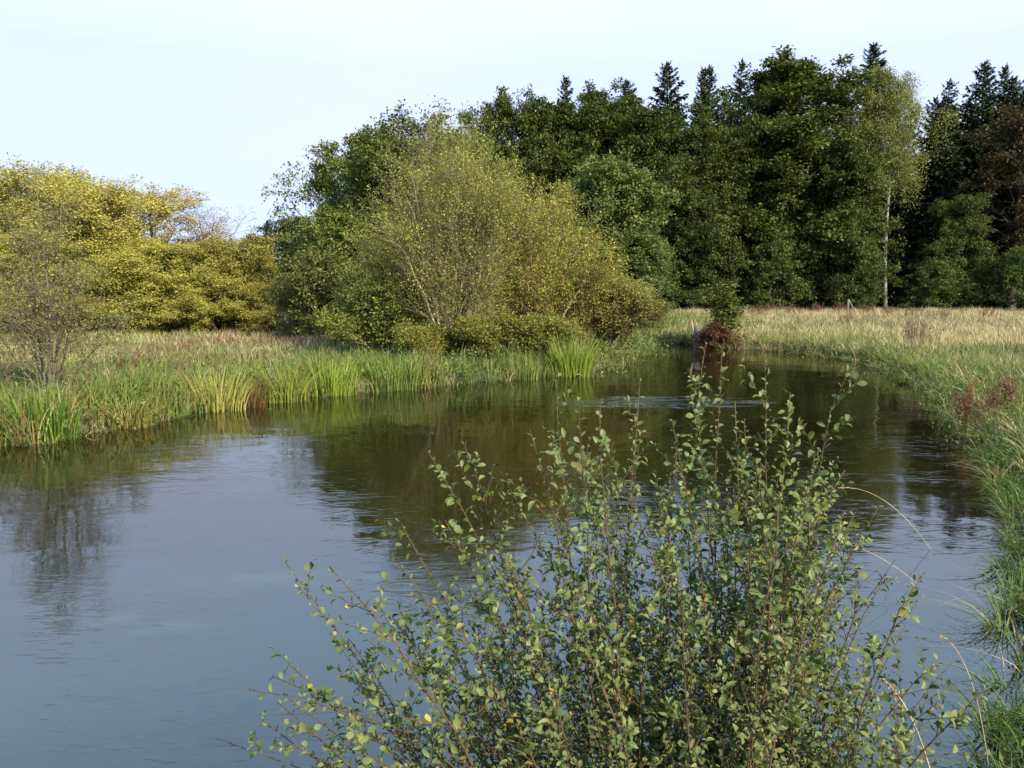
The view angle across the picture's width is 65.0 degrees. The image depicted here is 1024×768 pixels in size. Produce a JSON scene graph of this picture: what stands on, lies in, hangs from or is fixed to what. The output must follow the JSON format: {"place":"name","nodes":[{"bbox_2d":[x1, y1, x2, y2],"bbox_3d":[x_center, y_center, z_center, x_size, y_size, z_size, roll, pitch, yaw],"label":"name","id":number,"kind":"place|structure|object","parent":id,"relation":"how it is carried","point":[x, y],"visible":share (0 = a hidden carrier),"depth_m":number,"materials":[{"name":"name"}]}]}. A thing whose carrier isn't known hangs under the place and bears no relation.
{"place":"outdoors","nodes":[
{"label":"outdoors","id":0,"kind":"place"},
{"bbox_2d":[0,341,1023,767],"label":"water","id":1,"kind":"structure","parent":0,"point":[154,609],"depth_m":9.51,"materials":[{"name":"liquid"}]},
{"bbox_2d":[0,376,96,441],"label":"reed clump","id":2,"kind":"object","parent":1,"relation":"in","point":[39,407],"visible":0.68,"depth_m":15.56,"materials":[{"name":"green plant"}]},
{"bbox_2d":[89,388,187,428],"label":"reed clump","id":3,"kind":"object","parent":1,"relation":"in","point":[138,416],"visible":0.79,"depth_m":16.97,"materials":[{"name":"green plant"}]},
{"bbox_2d":[158,364,259,412],"bbox_3d":[-7.103,0.058,19.275,2.376,1.254,2.172,-5,9,-36],"label":"reed clump","id":4,"kind":"object","parent":1,"relation":"in","point":[227,405],"visible":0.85,"depth_m":19.27,"materials":[{"name":"green plant"}]},
{"bbox_2d":[219,371,279,408],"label":"reed clump","id":5,"kind":"object","parent":1,"relation":"in","point":[259,403],"visible":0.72,"depth_m":19.79,"materials":[{"name":"plant"}]},
{"bbox_2d":[235,353,330,402],"bbox_3d":[-5.880,-0.167,20.870,2.220,1.311,2.145,-5,9,-36],"label":"reed clump","id":6,"kind":"object","parent":1,"relation":"in","point":[288,394],"visible":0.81,"depth_m":20.70,"materials":[{"name":"green plant"}]},
{"bbox_2d":[295,352,363,396],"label":"reed clump","id":7,"kind":"object","parent":1,"relation":"in","point":[339,386],"visible":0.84,"depth_m":21.86,"materials":[{"name":"green plant"}]},
{"bbox_2d":[353,349,436,390],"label":"reed clump","id":8,"kind":"object","parent":1,"relation":"in","point":[395,373],"visible":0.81,"depth_m":23.05,"materials":[{"name":"green plant"}]},
{"bbox_2d":[502,352,544,380],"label":"reed clump","id":9,"kind":"object","parent":1,"relation":"in","point":[527,375],"visible":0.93,"depth_m":25.60,"materials":[{"name":"green plant"}]},
{"bbox_2d":[540,324,603,377],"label":"reed clump","id":10,"kind":"object","parent":1,"relation":"in","point":[570,364],"visible":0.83,"depth_m":26.34,"materials":[{"name":"green plant"}]},
{"bbox_2d":[0,302,1023,767],"bbox_3d":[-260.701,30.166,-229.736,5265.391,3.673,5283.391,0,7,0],"label":"ground","id":11,"kind":"structure","parent":0,"point":[483,378],"depth_m":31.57,"materials":[{"name":"green plant"}]},
{"bbox_2d":[0,229,63,325],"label":"willow tree","id":12,"kind":"object","parent":11,"relation":"on","point":[3,248],"visible":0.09,"depth_m":44.71,"materials":[{"name":"yellow plant"}]},
{"bbox_2d":[0,164,142,388],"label":"alder sapling","id":13,"kind":"object","parent":11,"relation":"on","point":[49,330],"visible":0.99,"depth_m":19.26,"materials":[{"name":"green plant"}]},
{"bbox_2d":[0,152,143,325],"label":"willow tree","id":14,"kind":"object","parent":11,"relation":"on","point":[13,183],"visible":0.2,"depth_m":48.36,"materials":[{"name":"yellow plant"}]},
{"bbox_2d":[0,230,152,331],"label":"willow tree","id":15,"kind":"object","parent":11,"relation":"on","point":[86,248],"visible":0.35,"depth_m":43.75,"materials":[{"name":"yellow plant"}]},
{"bbox_2d":[3,167,186,327],"bbox_3d":[-25.323,-7.891,47.907,11.052,9.515,9.985,5,9,36],"label":"willow tree","id":16,"kind":"object","parent":11,"relation":"on","point":[96,196],"visible":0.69,"depth_m":45.99,"materials":[{"name":"yellow plant"}]},
{"bbox_2d":[49,246,184,332],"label":"willow tree","id":17,"kind":"object","parent":11,"relation":"on","point":[123,256],"visible":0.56,"depth_m":43.15,"materials":[{"name":"yellow plant"}]},
{"bbox_2d":[115,356,138,371],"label":"dock plant","id":18,"kind":"object","parent":11,"relation":"on","point":[133,361],"visible":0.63,"depth_m":23.58,"materials":[{"name":"brown plant"}]},
{"bbox_2d":[94,180,236,322],"bbox_3d":[-25.436,-8.813,54.512,13.254,9.578,11.287,-1,7,-5],"label":"willow tree","id":19,"kind":"object","parent":11,"relation":"on","point":[181,221],"visible":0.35,"depth_m":53.79,"materials":[{"name":"yellow plant"}]},
{"bbox_2d":[84,233,258,331],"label":"willow tree","id":20,"kind":"object","parent":11,"relation":"on","point":[167,254],"visible":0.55,"depth_m":43.82,"materials":[{"name":"yellow plant"}]},
{"bbox_2d":[155,259,258,331],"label":"willow tree","id":21,"kind":"object","parent":11,"relation":"on","point":[202,276],"visible":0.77,"depth_m":43.60,"materials":[{"name":"yellow plant"}]},
{"bbox_2d":[145,199,272,245],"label":"willow tree","id":22,"kind":"object","parent":11,"relation":"on","point":[216,222],"visible":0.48,"depth_m":55.98,"materials":[{"name":"yellow plant"}]},
{"bbox_2d":[172,227,287,331],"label":"willow tree","id":23,"kind":"object","parent":11,"relation":"on","point":[234,250],"visible":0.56,"depth_m":44.71,"materials":[{"name":"yellow plant"}]},
{"bbox_2d":[170,255,292,321],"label":"willow tree","id":24,"kind":"object","parent":11,"relation":"on","point":[256,280],"depth_m":55.12,"materials":[{"name":"yellow plant"}]},
{"bbox_2d":[240,234,278,280],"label":"pine tree","id":25,"kind":"object","parent":11,"relation":"on","point":[261,245],"visible":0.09,"depth_m":111.77,"materials":[{"name":"green plant"}]},
{"bbox_2d":[236,278,288,331],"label":"willow tree","id":26,"kind":"object","parent":11,"relation":"on","point":[254,287],"visible":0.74,"depth_m":44.72,"materials":[{"name":"green plant"}]},
{"bbox_2d":[248,215,304,281],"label":"pine tree","id":27,"kind":"object","parent":11,"relation":"on","point":[268,225],"visible":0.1,"depth_m":109.39,"materials":[{"name":"green plant"}]},
{"bbox_2d":[250,271,318,335],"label":"willow bush","id":28,"kind":"object","parent":11,"relation":"on","point":[283,302],"visible":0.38,"depth_m":40.28,"materials":[{"name":"green plant"}]},
{"bbox_2d":[0,339,571,446],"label":"reeds","id":29,"kind":"object","parent":11,"relation":"on","point":[184,409],"visible":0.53,"depth_m":18.87,"materials":[{"name":"green plant"}]},
{"bbox_2d":[270,223,328,278],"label":"pine tree","id":30,"kind":"object","parent":11,"relation":"on","point":[284,244],"visible":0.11,"depth_m":105.23,"materials":[{"name":"green plant"}]},
{"bbox_2d":[266,237,369,338],"bbox_3d":[-9.112,-4.452,38.279,4.882,4.903,6.049,-1,7,-8],"label":"willow bush","id":31,"kind":"object","parent":11,"relation":"on","point":[323,269],"visible":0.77,"depth_m":37.96,"materials":[{"name":"green plant"}]},
{"bbox_2d":[261,139,378,304],"bbox_3d":[-10.236,-9.102,49.243,8.636,11.556,9.179,-7,10,-44],"label":"tree","id":32,"kind":"object","parent":11,"relation":"on","point":[325,175],"visible":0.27,"depth_m":47.95,"materials":[{"name":"green plant"}]},
{"bbox_2d":[308,300,361,342],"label":"willow bush","id":33,"kind":"object","parent":11,"relation":"on","point":[336,309],"visible":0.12,"depth_m":35.46,"materials":[{"name":"green plant"}]},
{"bbox_2d":[283,199,397,329],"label":"alder tree","id":34,"kind":"object","parent":11,"relation":"on","point":[332,226],"visible":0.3,"depth_m":41.14,"materials":[{"name":"green plant"}]},
{"bbox_2d":[328,264,370,342],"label":"willow bush","id":35,"kind":"object","parent":11,"relation":"on","point":[352,279],"visible":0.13,"depth_m":33.26,"materials":[{"name":"green plant"}]},
{"bbox_2d":[308,251,438,355],"bbox_3d":[-4.879,-2.830,28.763,4.215,3.950,3.397,2,7,17],"label":"willow bush","id":36,"kind":"object","parent":11,"relation":"on","point":[379,331],"visible":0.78,"depth_m":28.21,"materials":[{"name":"green plant"}]},
{"bbox_2d":[315,120,460,323],"bbox_3d":[-6.257,-8.983,45.957,8.914,12.056,12.155,1,7,5],"label":"alder tree","id":37,"kind":"object","parent":11,"relation":"on","point":[364,147],"visible":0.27,"depth_m":43.02,"materials":[{"name":"green plant"}]},
{"bbox_2d":[362,96,454,283],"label":"alder tree","id":38,"kind":"object","parent":11,"relation":"on","point":[397,121],"visible":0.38,"depth_m":38.89,"materials":[{"name":"green plant"}]},
{"bbox_2d":[385,317,472,361],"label":"willow bush","id":39,"kind":"object","parent":11,"relation":"on","point":[409,335],"visible":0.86,"depth_m":26.95,"materials":[{"name":"green plant"}]},
{"bbox_2d":[357,112,528,319],"bbox_3d":[-4.424,-9.689,49.106,12.010,12.731,8.808,-6,9,-38],"label":"alder tree","id":40,"kind":"object","parent":11,"relation":"on","point":[482,152],"visible":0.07,"depth_m":48.01,"materials":[{"name":"green plant"}]},
{"bbox_2d":[334,95,563,358],"bbox_3d":[-2.320,-5.441,27.953,7.373,9.266,6.853,5,9,37],"label":"willow tree","id":41,"kind":"object","parent":11,"relation":"on","point":[474,287],"visible":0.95,"depth_m":27.30,"materials":[{"name":"green plant"}]},
{"bbox_2d":[474,102,517,297],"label":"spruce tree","id":42,"kind":"object","parent":11,"relation":"on","point":[491,103],"visible":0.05,"depth_m":104.01,"materials":[{"name":"green plant"}]},
{"bbox_2d":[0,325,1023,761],"bbox_3d":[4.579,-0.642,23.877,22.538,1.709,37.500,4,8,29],"label":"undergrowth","id":43,"kind":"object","parent":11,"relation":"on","point":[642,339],"visible":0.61,"depth_m":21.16,"materials":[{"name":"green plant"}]},
{"bbox_2d":[445,83,582,306],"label":"oak tree","id":44,"kind":"object","parent":11,"relation":"on","point":[525,122],"visible":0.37,"depth_m":82.15,"materials":[{"name":"green plant"}]},
{"bbox_2d":[449,308,586,363],"bbox_3d":[0.255,-1.630,27.526,4.863,2.033,3.332,0,7,0],"label":"willow bush","id":45,"kind":"object","parent":11,"relation":"on","point":[528,331],"visible":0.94,"depth_m":26.95,"materials":[{"name":"green plant"}]},
{"bbox_2d":[437,159,631,348],"bbox_3d":[0.602,-4.612,30.076,7.596,7.248,4.976,0,7,0],"label":"willow tree","id":46,"kind":"object","parent":11,"relation":"on","point":[539,295],"visible":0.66,"depth_m":29.68,"materials":[{"name":"green plant"}]},
{"bbox_2d":[504,93,616,305],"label":"alder tree","id":47,"kind":"object","parent":11,"relation":"on","point":[558,115],"visible":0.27,"depth_m":83.38,"materials":[{"name":"green plant"}]},
{"bbox_2d":[547,75,574,192],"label":"spruce tree","id":48,"kind":"object","parent":11,"relation":"on","point":[567,91],"visible":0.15,"depth_m":95.72,"materials":[{"name":"green plant"}]},
{"bbox_2d":[564,76,644,198],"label":"oak tree","id":49,"kind":"object","parent":11,"relation":"on","point":[619,108],"visible":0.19,"depth_m":88.20,"materials":[{"name":"green plant"}]},
{"bbox_2d":[216,342,995,767],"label":"willow shrub","id":50,"kind":"object","parent":11,"relation":"on","point":[764,722],"visible":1,"depth_m":2.46,"materials":[{"name":"green plant"}]},
{"bbox_2d":[551,269,665,350],"bbox_3d":[3.269,-2.793,31.358,5.221,3.455,3.481,0,7,0],"label":"willow bush","id":51,"kind":"object","parent":11,"relation":"on","point":[621,309],"visible":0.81,"depth_m":30.77,"materials":[{"name":"green plant"}]},
{"bbox_2d":[536,145,689,319],"bbox_3d":[5.988,-9.169,51.302,11.260,11.084,10.955,-4,8,-30],"label":"maple tree","id":52,"kind":"object","parent":11,"relation":"on","point":[610,181],"visible":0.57,"depth_m":49.33,"materials":[{"name":"green plant"}]},
{"bbox_2d":[587,225,686,327],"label":"maple tree","id":53,"kind":"object","parent":11,"relation":"on","point":[638,243],"visible":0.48,"depth_m":48.41,"materials":[{"name":"green plant"}]},
{"bbox_2d":[611,78,668,301],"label":"spruce tree","id":54,"kind":"object","parent":11,"relation":"on","point":[624,86],"visible":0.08,"depth_m":95.58,"materials":[{"name":"green plant"}]},
{"bbox_2d":[596,102,705,308],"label":"alder tree","id":55,"kind":"object","parent":11,"relation":"on","point":[643,124],"visible":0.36,"depth_m":81.34,"materials":[{"name":"green plant"}]},
{"bbox_2d":[638,299,672,329],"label":"willow bush","id":56,"kind":"object","parent":11,"relation":"on","point":[654,319],"visible":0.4,"depth_m":45.61,"materials":[{"name":"green plant"}]},
{"bbox_2d":[645,61,701,307],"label":"spruce tree","id":57,"kind":"object","parent":11,"relation":"on","point":[666,84],"visible":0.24,"depth_m":93.93,"materials":[{"name":"green plant"}]},
{"bbox_2d":[656,252,694,306],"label":"hazel bush","id":58,"kind":"object","parent":11,"relation":"on","point":[678,296],"visible":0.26,"depth_m":80.25,"materials":[{"name":"green plant"}]},
{"bbox_2d":[670,66,716,306],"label":"spruce tree","id":59,"kind":"object","parent":11,"relation":"on","point":[701,82],"visible":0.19,"depth_m":95.78,"materials":[{"name":"green plant"}]},
{"bbox_2d":[691,320,701,347],"bbox_3d":[8.879,-1.982,38.637,0.604,2.215,0.578,-6,9,-41],"label":"tree stump","id":60,"kind":"object","parent":11,"relation":"on","point":[695,329],"visible":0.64,"depth_m":38.48,"materials":[{"name":"grey wood"}]},
{"bbox_2d":[632,111,767,309],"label":"oak tree","id":61,"kind":"object","parent":11,"relation":"on","point":[709,240],"visible":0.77,"depth_m":79.28,"materials":[{"name":"green plant"}]},
{"bbox_2d":[675,260,738,309],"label":"hazel bush","id":62,"kind":"object","parent":11,"relation":"on","point":[698,300],"visible":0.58,"depth_m":80.11,"materials":[{"name":"green plant"}]},
{"bbox_2d":[695,64,726,303],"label":"spruce tree","id":63,"kind":"object","parent":11,"relation":"on","point":[712,77],"visible":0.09,"depth_m":98.34,"materials":[{"name":"green plant"}]},
{"bbox_2d":[689,280,748,333],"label":"alder sapling","id":64,"kind":"object","parent":11,"relation":"on","point":[731,316],"visible":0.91,"depth_m":38.76,"materials":[{"name":"green plant"}]},
{"bbox_2d":[687,318,750,348],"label":"bramble bush","id":65,"kind":"object","parent":11,"relation":"on","point":[710,332],"visible":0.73,"depth_m":38.11,"materials":[{"name":"brown plant"}]},
{"bbox_2d":[677,109,807,310],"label":"beech tree","id":66,"kind":"object","parent":11,"relation":"on","point":[761,133],"visible":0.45,"depth_m":81.57,"materials":[{"name":"green plant"}]},
{"bbox_2d":[721,57,763,305],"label":"spruce tree","id":67,"kind":"object","parent":11,"relation":"on","point":[740,81],"visible":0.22,"depth_m":96.30,"materials":[{"name":"green plant"}]},
{"bbox_2d":[733,230,821,309],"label":"hazel bush","id":68,"kind":"object","parent":11,"relation":"on","point":[780,256],"visible":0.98,"depth_m":78.18,"materials":[{"name":"green plant"}]},
{"bbox_2d":[732,48,823,306],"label":"spruce tree","id":69,"kind":"object","parent":11,"relation":"on","point":[787,300],"visible":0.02,"depth_m":96.72,"materials":[{"name":"green plant"}]},
{"bbox_2d":[675,45,905,308],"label":"oak tree","id":70,"kind":"object","parent":11,"relation":"on","point":[779,85],"visible":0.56,"depth_m":80.33,"materials":[{"name":"green plant"}]},
{"bbox_2d":[782,303,801,317],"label":"dock plant","id":71,"kind":"object","parent":11,"relation":"on","point":[785,308],"visible":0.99,"depth_m":65.54,"materials":[{"name":"brown plant"}]},
{"bbox_2d":[809,108,861,304],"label":"spruce tree","id":72,"kind":"object","parent":11,"relation":"on","point":[812,301],"visible":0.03,"depth_m":105.93,"materials":[{"name":"green plant"}]},
{"bbox_2d":[779,144,910,309],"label":"beech tree","id":73,"kind":"object","parent":11,"relation":"on","point":[852,248],"visible":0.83,"depth_m":78.96,"materials":[{"name":"green plant"}]},
{"bbox_2d":[837,309,853,327],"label":"dock plant","id":74,"kind":"object","parent":11,"relation":"on","point":[848,318],"visible":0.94,"depth_m":46.74,"materials":[{"name":"brown plant"}]},
{"bbox_2d":[827,260,892,310],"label":"hazel bush","id":75,"kind":"object","parent":11,"relation":"on","point":[873,287],"visible":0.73,"depth_m":78.44,"materials":[{"name":"green plant"}]},
{"bbox_2d":[815,42,917,305],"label":"spruce tree","id":76,"kind":"object","parent":11,"relation":"on","point":[873,55],"visible":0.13,"depth_m":97.86,"materials":[{"name":"green plant"}]},
{"bbox_2d":[857,302,876,314],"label":"dock plant","id":77,"kind":"object","parent":11,"relation":"on","point":[866,308],"visible":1,"depth_m":65.80,"materials":[{"name":"brown plant"}]},
{"bbox_2d":[839,487,930,548],"bbox_3d":[4.415,1.852,9.091,1.758,1.505,0.028,-2,7,-13],"label":"dry grass stalk","id":78,"kind":"object","parent":11,"relation":"on","point":[894,508],"visible":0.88,"depth_m":9.03,"materials":[{"name":"beige plant"}]},
{"bbox_2d":[825,62,969,309],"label":"birch tree","id":79,"kind":"object","parent":11,"relation":"on","point":[892,105],"visible":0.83,"depth_m":79.66,"materials":[{"name":"green plant"}]},
{"bbox_2d":[884,108,913,245],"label":"spruce tree","id":80,"kind":"object","parent":11,"relation":"on","point":[896,160],"visible":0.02,"depth_m":115.28,"materials":[{"name":"green plant"}]},
{"bbox_2d":[875,674,929,767],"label":"dry grass stalk","id":81,"kind":"object","parent":11,"relation":"on","point":[894,689],"visible":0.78,"depth_m":2.82,"materials":[{"name":"beige plant"}]},
{"bbox_2d":[866,111,939,306],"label":"spruce tree","id":82,"kind":"object","parent":11,"relation":"on","point":[910,253],"visible":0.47,"depth_m":95.09,"materials":[{"name":"green plant"}]},
{"bbox_2d":[887,308,948,350],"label":"thistle plant","id":83,"kind":"object","parent":11,"relation":"on","point":[906,330],"visible":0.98,"depth_m":30.30,"materials":[{"name":"brown plant"}]},
{"bbox_2d":[878,95,966,306],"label":"spruce tree","id":84,"kind":"object","parent":11,"relation":"on","point":[932,118],"visible":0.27,"depth_m":95.69,"materials":[{"name":"green plant"}]},
{"bbox_2d":[889,259,968,309],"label":"hazel bush","id":85,"kind":"object","parent":11,"relation":"on","point":[942,281],"visible":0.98,"depth_m":80.50,"materials":[{"name":"green plant"}]},
{"bbox_2d":[927,307,948,321],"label":"dock plant","id":86,"kind":"object","parent":11,"relation":"on","point":[944,312],"visible":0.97,"depth_m":56.88,"materials":[{"name":"brown plant"}]},
{"bbox_2d":[892,78,988,306],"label":"spruce tree","id":87,"kind":"object","parent":11,"relation":"on","point":[935,188],"visible":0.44,"depth_m":93.26,"materials":[{"name":"green plant"}]},
{"bbox_2d":[918,103,964,197],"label":"spruce tree","id":88,"kind":"object","parent":11,"relation":"on","point":[954,121],"visible":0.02,"depth_m":110.50,"materials":[{"name":"green plant"}]},
{"bbox_2d":[909,192,1002,308],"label":"beech tree","id":89,"kind":"object","parent":11,"relation":"on","point":[966,207],"visible":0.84,"depth_m":81.52,"materials":[{"name":"green plant"}]},
{"bbox_2d":[939,633,988,765],"bbox_3d":[2.675,2.137,4.690,0.786,1.603,0.027,-4,8,-31],"label":"dry grass stalk","id":90,"kind":"object","parent":11,"relation":"on","point":[942,637],"visible":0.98,"depth_m":4.62,"materials":[{"name":"beige plant"}]},
{"bbox_2d":[930,99,1017,306],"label":"spruce tree","id":91,"kind":"object","parent":11,"relation":"on","point":[961,142],"visible":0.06,"depth_m":96.44,"materials":[{"name":"green plant"}]},
{"bbox_2d":[950,376,1001,430],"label":"dock plant","id":92,"kind":"object","parent":11,"relation":"on","point":[966,407],"visible":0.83,"depth_m":16.67,"materials":[{"name":"brown plant"}]},
{"bbox_2d":[934,102,1023,308],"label":"beech tree","id":93,"kind":"object","parent":11,"relation":"on","point":[1016,225],"visible":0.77,"depth_m":85.73,"materials":[{"name":"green plant"}]},
{"bbox_2d":[934,59,1023,307],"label":"spruce tree","id":94,"kind":"object","parent":11,"relation":"on","point":[983,109],"visible":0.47,"depth_m":94.18,"materials":[{"name":"green plant"}]},
{"bbox_2d":[979,308,999,321],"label":"dock plant","id":95,"kind":"object","parent":11,"relation":"on","point":[983,314],"visible":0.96,"depth_m":56.66,"materials":[{"name":"plant"}]},
{"bbox_2d":[968,76,1023,306],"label":"spruce tree","id":96,"kind":"object","parent":11,"relation":"on","point":[1013,88],"visible":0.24,"depth_m":94.04,"materials":[{"name":"green plant"}]},
{"bbox_2d":[983,64,1012,305],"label":"spruce tree","id":97,"kind":"object","parent":11,"relation":"on","point":[1005,74],"visible":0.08,"depth_m":96.04,"materials":[{"name":"green plant"}]},
{"bbox_2d":[979,366,1020,423],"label":"dock plant","id":98,"kind":"object","parent":11,"relation":"on","point":[1010,389],"visible":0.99,"depth_m":15.84,"materials":[{"name":"brown plant"}]},
{"bbox_2d":[979,246,1023,310],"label":"hazel bush","id":99,"kind":"object","parent":11,"relation":"on","point":[1012,273],"visible":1,"depth_m":79.26,"materials":[{"name":"green plant"}]},
{"bbox_2d":[987,93,1023,307],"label":"spruce tree","id":100,"kind":"object","parent":11,"relation":"on","point":[1009,212],"visible":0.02,"depth_m":95.46,"materials":[{"name":"green plant"}]},
{"bbox_2d":[997,165,1023,280],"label":"alder tree","id":101,"kind":"object","parent":11,"relation":"on","point":[1013,215],"visible":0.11,"depth_m":89.82,"materials":[{"name":"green plant"}]},
{"bbox_2d":[0,0,1023,260],"label":"sky","id":102,"kind":"structure","parent":0,"point":[213,97],"materials":[{"name":"white"}]},
{"bbox_2d":[833,301,848,313],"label":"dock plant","id":103,"kind":"object","parent":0,"point":[840,306],"visible":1,"depth_m":67.88,"materials":[{"name":"brown plant"}]},
{"bbox_2d":[903,307,921,317],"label":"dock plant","id":104,"kind":"object","parent":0,"point":[911,313],"visible":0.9,"depth_m":60.06,"materials":[{"name":"plant"}]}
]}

